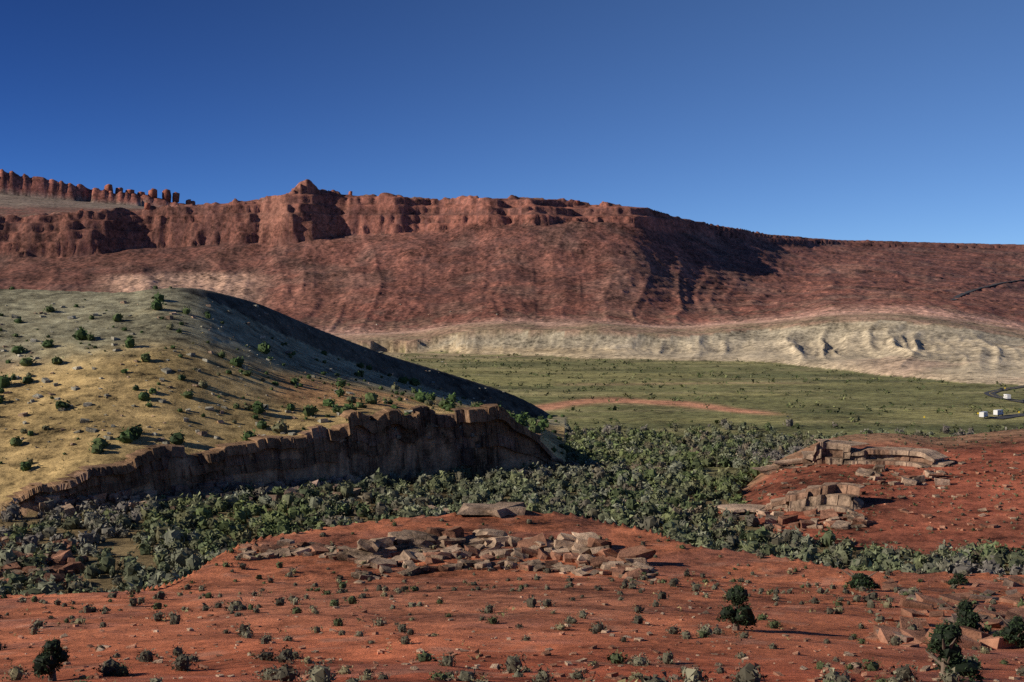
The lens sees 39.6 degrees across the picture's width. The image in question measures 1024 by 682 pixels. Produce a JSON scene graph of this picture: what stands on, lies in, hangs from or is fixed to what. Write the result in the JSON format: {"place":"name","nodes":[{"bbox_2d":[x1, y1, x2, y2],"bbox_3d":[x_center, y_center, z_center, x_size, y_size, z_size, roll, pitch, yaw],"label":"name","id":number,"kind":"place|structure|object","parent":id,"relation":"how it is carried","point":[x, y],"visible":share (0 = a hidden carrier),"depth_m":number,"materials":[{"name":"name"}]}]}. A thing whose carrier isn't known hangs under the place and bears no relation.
{"place":"outdoors","nodes":[
{"label":"outdoors","id":0,"kind":"place"},
{"bbox_2d":[0,169,1023,681],"bbox_3d":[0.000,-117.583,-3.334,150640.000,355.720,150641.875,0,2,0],"label":"terrain","id":1,"kind":"structure","parent":0,"point":[526,281],"depth_m":673.21,"materials":[{"name":"brown soil"}]},
{"bbox_2d":[0,534,88,588],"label":"rocks","id":2,"kind":"object","parent":1,"relation":"on","point":[64,562],"visible":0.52,"depth_m":287.25,"materials":[{"name":"brown stone"}]},
{"bbox_2d":[31,637,69,680],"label":"juniper tree","id":3,"kind":"object","parent":1,"relation":"on","point":[50,663],"depth_m":55.92,"materials":[{"name":"green plant"}]},
{"bbox_2d":[32,474,361,515],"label":"ledge talus rocks","id":4,"kind":"object","parent":1,"relation":"on","point":[176,491],"visible":0.43,"depth_m":387.14,"materials":[{"name":"stone"}]},
{"bbox_2d":[0,301,509,447],"bbox_3d":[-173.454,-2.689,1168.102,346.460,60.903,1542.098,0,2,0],"label":"shrubs","id":5,"kind":"object","parent":1,"relation":"on","point":[166,370],"visible":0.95,"depth_m":449.96,"materials":[{"name":"green plant"}]},
{"bbox_2d":[0,308,565,473],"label":"shrubs","id":6,"kind":"object","parent":1,"relation":"on","point":[202,400],"visible":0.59,"depth_m":463.73,"materials":[{"name":"green plant"}]},
{"bbox_2d":[0,286,567,470],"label":"hill shrubs","id":7,"kind":"object","parent":1,"relation":"on","point":[278,428],"visible":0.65,"depth_m":479.69,"materials":[{"name":"green plant"}]},
{"bbox_2d":[7,404,563,505],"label":"cliff","id":8,"kind":"structure","parent":1,"relation":"on","point":[496,425],"depth_m":419.47,"materials":[{"name":"brown stone"}]},
{"bbox_2d":[238,539,357,562],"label":"knoll rocks","id":9,"kind":"object","parent":1,"relation":"on","point":[288,547],"visible":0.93,"depth_m":163.36,"materials":[{"name":"brown stone"}]},
{"bbox_2d":[81,184,579,209],"bbox_3d":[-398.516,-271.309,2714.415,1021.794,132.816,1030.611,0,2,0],"label":"rock pinnacles","id":10,"kind":"object","parent":1,"relation":"on","point":[152,193],"visible":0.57,"depth_m":3193.24,"materials":[{"name":"brown stone"}]},
{"bbox_2d":[393,502,525,517],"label":"knoll slab rocks","id":11,"kind":"object","parent":1,"relation":"on","point":[500,509],"visible":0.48,"depth_m":184.84,"materials":[{"name":"stone"}]},
{"bbox_2d":[400,559,591,575],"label":"slab rocks","id":12,"kind":"object","parent":1,"relation":"on","point":[460,563],"visible":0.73,"depth_m":152.82,"materials":[{"name":"brown stone"}]},
{"bbox_2d":[371,544,623,569],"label":"slab rocks","id":13,"kind":"object","parent":1,"relation":"on","point":[602,562],"visible":0.75,"depth_m":159.37,"materials":[{"name":"brown stone"}]},
{"bbox_2d":[349,526,655,565],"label":"slab rocks","id":14,"kind":"object","parent":1,"relation":"on","point":[392,542],"visible":0.75,"depth_m":164.60,"materials":[{"name":"brown stone"}]},
{"bbox_2d":[351,537,656,590],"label":"knoll rubble rocks","id":15,"kind":"object","parent":1,"relation":"on","point":[632,570],"visible":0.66,"depth_m":154.07,"materials":[{"name":"brown stone"}]},
{"bbox_2d":[0,416,1023,594],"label":"shrubs","id":16,"kind":"object","parent":1,"relation":"on","point":[647,522],"visible":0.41,"depth_m":358.99,"materials":[{"name":"green plant"}]},
{"bbox_2d":[0,430,1023,631],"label":"shrubs","id":17,"kind":"object","parent":1,"relation":"on","point":[88,608],"visible":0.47,"depth_m":125.64,"materials":[{"name":"green plant"}]},
{"bbox_2d":[0,564,1023,681],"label":"stone rocks","id":18,"kind":"object","parent":1,"relation":"on","point":[611,676],"visible":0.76,"depth_m":67.19,"materials":[{"name":"red stone"}]},
{"bbox_2d":[0,604,1023,681],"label":"shrubs","id":19,"kind":"object","parent":1,"relation":"on","point":[321,672],"visible":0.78,"depth_m":58.60,"materials":[{"name":"green plant"}]},
{"bbox_2d":[12,476,1023,681],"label":"grass tufts","id":20,"kind":"object","parent":1,"relation":"on","point":[596,665],"visible":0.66,"depth_m":97.99,"materials":[{"name":"green plant"}]},
{"bbox_2d":[386,353,1023,432],"bbox_3d":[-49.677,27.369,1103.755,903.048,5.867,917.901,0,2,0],"label":"valley shrubs","id":21,"kind":"object","parent":1,"relation":"on","point":[738,392],"visible":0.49,"depth_m":989.65,"materials":[{"name":"green plant"}]},
{"bbox_2d":[716,582,756,630],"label":"juniper tree","id":22,"kind":"object","parent":1,"relation":"on","point":[736,624],"depth_m":83.13,"materials":[{"name":"green plant"}]},
{"bbox_2d":[714,482,864,516],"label":"outcrop rock","id":23,"kind":"object","parent":1,"relation":"on","point":[838,496],"visible":0.84,"depth_m":358.16,"materials":[{"name":"brown stone"}]},
{"bbox_2d":[751,439,953,474],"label":"outcrop rock","id":24,"kind":"object","parent":1,"relation":"on","point":[831,452],"visible":0.98,"depth_m":415.01,"materials":[{"name":"brown stone"}]},
{"bbox_2d":[756,465,949,529],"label":"outcrop rocks","id":25,"kind":"object","parent":1,"relation":"on","point":[832,518],"visible":0.93,"depth_m":347.05,"materials":[{"name":"brown stone"}]},
{"bbox_2d":[842,569,880,589],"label":"juniper tree","id":26,"kind":"object","parent":1,"relation":"on","point":[871,585],"depth_m":136.29,"materials":[{"name":"green plant"}]},
{"bbox_2d":[755,451,1022,530],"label":"hill rubble rocks","id":27,"kind":"object","parent":1,"relation":"on","point":[942,527],"visible":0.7,"depth_m":366.89,"materials":[{"name":"brown stone"}]},
{"bbox_2d":[865,575,1023,648],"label":"rocks","id":28,"kind":"object","parent":1,"relation":"on","point":[969,638],"visible":0.69,"depth_m":97.89,"materials":[{"name":"red stone"}]},
{"bbox_2d":[924,617,984,681],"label":"juniper tree","id":29,"kind":"object","parent":1,"relation":"on","point":[944,662],"depth_m":52.90,"materials":[{"name":"green plant"}]},
{"bbox_2d":[946,573,969,585],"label":"juniper tree","id":30,"kind":"object","parent":1,"relation":"on","point":[960,583],"depth_m":144.79,"materials":[{"name":"green plant"}]},
{"bbox_2d":[948,597,985,631],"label":"juniper tree","id":31,"kind":"object","parent":1,"relation":"on","point":[956,611],"depth_m":87.16,"materials":[{"name":"green plant"}]},
{"bbox_2d":[979,411,987,417],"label":"parked rv","id":32,"kind":"object","parent":1,"relation":"on","point":[983,414],"visible":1,"depth_m":720.58,"materials":[{"name":"white metal"}]},
{"bbox_2d":[992,614,1023,647],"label":"juniper tree","id":33,"kind":"object","parent":1,"relation":"on","point":[1017,644],"depth_m":81.20,"materials":[{"name":"green plant"}]},
{"bbox_2d":[0,0,1023,243],"label":"sky","id":34,"kind":"structure","parent":0,"point":[875,120],"materials":[{"name":"blue"}]},
{"bbox_2d":[739,529,746,540],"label":"shrub","id":35,"kind":"object","parent":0,"point":[741,530],"depth_m":324.07,"materials":[{"name":"green plant"}]},
{"bbox_2d":[950,279,1023,299],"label":"road","id":36,"kind":"structure","parent":0,"point":[961,294],"depth_m":2255.61,"materials":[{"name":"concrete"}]},
{"bbox_2d":[984,385,1023,402],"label":"valley road","id":37,"kind":"structure","parent":0,"point":[991,393],"depth_m":913.59,"materials":[{"name":"grey asphalt"}]},
{"bbox_2d":[1003,394,1010,399],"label":"rv","id":38,"kind":"object","parent":37,"relation":"on","point":[1006,396],"visible":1,"depth_m":858.40,"materials":[{"name":"white metal"}]},
{"bbox_2d":[988,413,1023,418],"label":"road","id":39,"kind":"structure","parent":0,"point":[1008,416],"depth_m":731.56,"materials":[{"name":"grey asphalt"}]},
{"bbox_2d":[993,409,1003,415],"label":"parked rv","id":40,"kind":"object","parent":39,"relation":"on","point":[998,412],"visible":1,"depth_m":735.57,"materials":[{"name":"white metal"}]}
]}

